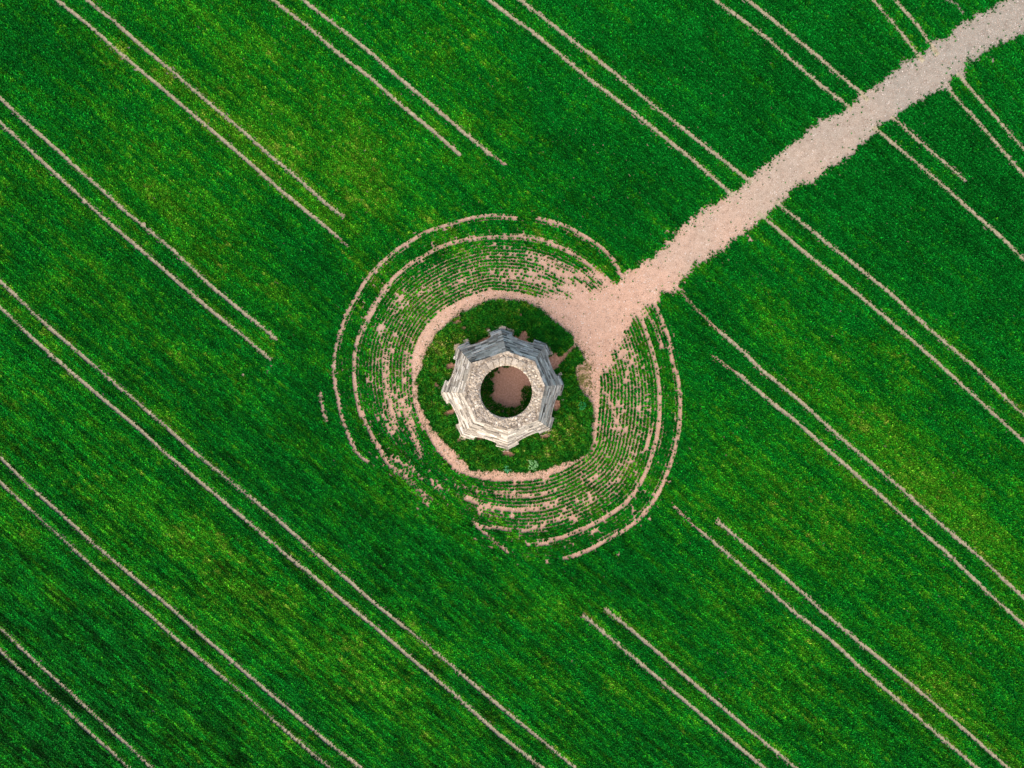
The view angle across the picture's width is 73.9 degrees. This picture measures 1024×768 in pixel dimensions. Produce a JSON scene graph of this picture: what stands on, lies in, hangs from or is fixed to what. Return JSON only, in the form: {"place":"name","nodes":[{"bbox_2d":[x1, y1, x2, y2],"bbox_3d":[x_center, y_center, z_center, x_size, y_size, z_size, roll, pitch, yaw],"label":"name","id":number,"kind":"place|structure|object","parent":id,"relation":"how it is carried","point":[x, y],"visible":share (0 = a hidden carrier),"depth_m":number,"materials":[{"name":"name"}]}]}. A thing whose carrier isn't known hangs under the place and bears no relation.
{"place":"outdoors","nodes":[
{"label":"outdoors","id":0,"kind":"place"},
{"bbox_2d":[410,289,601,482],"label":"ring path","id":1,"kind":"structure","parent":0,"point":[450,311],"depth_m":69.29,"materials":[{"name":"soil"}]},
{"bbox_2d":[411,291,599,480],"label":"sparse weeds","id":2,"kind":"object","parent":1,"relation":"on","point":[583,378],"visible":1,"depth_m":69.25,"materials":[{"name":"green plant"}]},
{"bbox_2d":[424,313,589,468],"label":"mound soil","id":3,"kind":"structure","parent":0,"point":[555,360],"depth_m":69.29,"materials":[{"name":"brown soil"}]},
{"bbox_2d":[440,326,563,451],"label":"stone tower","id":4,"kind":"structure","parent":3,"relation":"on","point":[476,364],"depth_m":63.28,"materials":[{"name":"stone"}]},
{"bbox_2d":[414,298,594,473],"bbox_3d":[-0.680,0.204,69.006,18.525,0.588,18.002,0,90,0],"label":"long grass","id":5,"kind":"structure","parent":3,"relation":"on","point":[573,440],"depth_m":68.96,"materials":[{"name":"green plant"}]},
{"bbox_2d":[480,366,531,416],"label":"tower floor","id":6,"kind":"structure","parent":3,"relation":"on","point":[508,388],"depth_m":69.28,"materials":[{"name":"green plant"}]},
{"bbox_2d":[528,460,537,469],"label":"broadleaf weed","id":7,"kind":"object","parent":3,"relation":"on","point":[531,463],"visible":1,"depth_m":68.82,"materials":[{"name":"green plant"}]},
{"bbox_2d":[0,0,1023,767],"bbox_3d":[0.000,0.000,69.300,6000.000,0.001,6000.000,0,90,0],"label":"ground","id":8,"kind":"structure","parent":0,"point":[564,276],"depth_m":69.30,"materials":[{"name":"soil"}]},
{"bbox_2d":[0,647,130,767],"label":"wheel track","id":9,"kind":"structure","parent":8,"relation":"on","point":[98,740],"depth_m":69.29,"materials":[{"name":"soil"}]},
{"bbox_2d":[0,626,153,767],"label":"wheel track","id":10,"kind":"structure","parent":8,"relation":"on","point":[106,726],"depth_m":69.29,"materials":[{"name":"soil"}]},
{"bbox_2d":[0,121,269,360],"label":"wheel track","id":11,"kind":"structure","parent":8,"relation":"on","point":[130,241],"depth_m":69.29,"materials":[{"name":"soil"}]},
{"bbox_2d":[0,96,276,339],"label":"wheel track","id":12,"kind":"structure","parent":8,"relation":"on","point":[97,185],"depth_m":69.29,"materials":[{"name":"soil"}]},
{"bbox_2d":[0,480,333,767],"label":"wheel track","id":13,"kind":"structure","parent":8,"relation":"on","point":[142,609],"depth_m":69.29,"materials":[{"name":"soil"}]},
{"bbox_2d":[0,455,361,767],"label":"wheel track","id":14,"kind":"structure","parent":8,"relation":"on","point":[153,593],"depth_m":69.29,"materials":[{"name":"soil"}]},
{"bbox_2d":[54,0,336,237],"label":"wheel track","id":15,"kind":"structure","parent":8,"relation":"on","point":[211,130],"depth_m":69.29,"materials":[{"name":"soil"}]},
{"bbox_2d":[83,0,343,217],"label":"wheel track","id":16,"kind":"structure","parent":8,"relation":"on","point":[157,59],"depth_m":69.29,"materials":[{"name":"soil"}]},
{"bbox_2d":[0,305,544,767],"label":"wheel track","id":17,"kind":"structure","parent":8,"relation":"on","point":[298,563],"depth_m":69.29,"materials":[{"name":"soil"}]},
{"bbox_2d":[0,280,576,767],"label":"wheel track","id":18,"kind":"structure","parent":8,"relation":"on","point":[298,538],"depth_m":69.29,"materials":[{"name":"soil"}]},
{"bbox_2d":[269,0,460,155],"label":"wheel track","id":19,"kind":"structure","parent":8,"relation":"on","point":[406,109],"depth_m":69.29,"materials":[{"name":"soil"}]},
{"bbox_2d":[300,0,490,155],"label":"wheel track","id":20,"kind":"structure","parent":8,"relation":"on","point":[404,82],"depth_m":69.29,"materials":[{"name":"soil"}]},
{"bbox_2d":[0,0,1023,767],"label":"cereal crop","id":21,"kind":"object","parent":8,"relation":"on","point":[296,638],"visible":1,"depth_m":69.15,"materials":[{"name":"green plant"}]},
{"bbox_2d":[485,0,733,196],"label":"wheel track","id":22,"kind":"structure","parent":8,"relation":"on","point":[617,100],"depth_m":69.29,"materials":[{"name":"soil"}]},
{"bbox_2d":[517,0,752,184],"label":"wheel track","id":23,"kind":"structure","parent":8,"relation":"on","point":[608,68],"depth_m":69.29,"materials":[{"name":"soil"}]},
{"bbox_2d":[582,614,765,767],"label":"wheel track","id":24,"kind":"structure","parent":8,"relation":"on","point":[697,711],"depth_m":69.29,"materials":[{"name":"soil"}]},
{"bbox_2d":[605,608,798,767],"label":"wheel track","id":25,"kind":"structure","parent":8,"relation":"on","point":[681,673],"depth_m":69.29,"materials":[{"name":"soil"}]},
{"bbox_2d":[714,0,852,110],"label":"wheel track","id":26,"kind":"structure","parent":8,"relation":"on","point":[819,84],"depth_m":69.29,"materials":[{"name":"soil"}]},
{"bbox_2d":[746,0,869,100],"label":"wheel track","id":27,"kind":"structure","parent":8,"relation":"on","point":[772,19],"depth_m":69.29,"materials":[{"name":"soil"}]},
{"bbox_2d":[700,531,978,767],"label":"wheel track","id":28,"kind":"structure","parent":8,"relation":"on","point":[849,657],"depth_m":69.29,"materials":[{"name":"soil"}]},
{"bbox_2d":[715,519,1009,767],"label":"wheel track","id":29,"kind":"structure","parent":8,"relation":"on","point":[867,648],"depth_m":69.29,"materials":[{"name":"soil"}]},
{"bbox_2d":[718,330,1023,599],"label":"wheel track","id":30,"kind":"structure","parent":8,"relation":"on","point":[865,458],"depth_m":69.29,"materials":[{"name":"soil"}]},
{"bbox_2d":[735,372,1023,626],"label":"wheel track","id":31,"kind":"structure","parent":8,"relation":"on","point":[843,463],"depth_m":69.29,"materials":[{"name":"soil"}]},
{"bbox_2d":[756,211,1023,443],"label":"wheel track","id":32,"kind":"structure","parent":8,"relation":"on","point":[808,255],"depth_m":69.29,"materials":[{"name":"soil"}]},
{"bbox_2d":[871,0,924,62],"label":"wheel track","id":33,"kind":"structure","parent":8,"relation":"on","point":[907,42],"depth_m":69.29,"materials":[{"name":"soil"}]},
{"bbox_2d":[774,200,1023,417],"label":"wheel track","id":34,"kind":"structure","parent":8,"relation":"on","point":[922,322],"depth_m":69.29,"materials":[{"name":"soil"}]},
{"bbox_2d":[893,0,939,55],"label":"wheel track","id":35,"kind":"structure","parent":8,"relation":"on","point":[918,27],"depth_m":69.29,"materials":[{"name":"soil"}]},
{"bbox_2d":[889,115,965,181],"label":"wheel track","id":36,"kind":"structure","parent":8,"relation":"on","point":[927,148],"depth_m":69.29,"materials":[{"name":"soil"}]},
{"bbox_2d":[871,126,1023,261],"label":"wheel track","id":37,"kind":"structure","parent":8,"relation":"on","point":[965,205],"depth_m":69.29,"materials":[{"name":"soil"}]},
{"bbox_2d":[949,89,1023,177],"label":"wheel track","id":38,"kind":"structure","parent":8,"relation":"on","point":[985,130],"depth_m":69.29,"materials":[{"name":"soil"}]},
{"bbox_2d":[956,72,1023,150],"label":"wheel track","id":39,"kind":"structure","parent":8,"relation":"on","point":[1002,125],"depth_m":69.29,"materials":[{"name":"soil"}]},
{"bbox_2d":[544,0,1023,372],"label":"path","id":40,"kind":"structure","parent":0,"point":[826,153],"depth_m":69.30,"materials":[{"name":"soil"}]},
{"bbox_2d":[411,0,1023,481],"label":"loose stones","id":41,"kind":"object","parent":40,"relation":"on","point":[725,226],"visible":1,"depth_m":69.29,"materials":[{"name":"beige gravel"}]}
]}

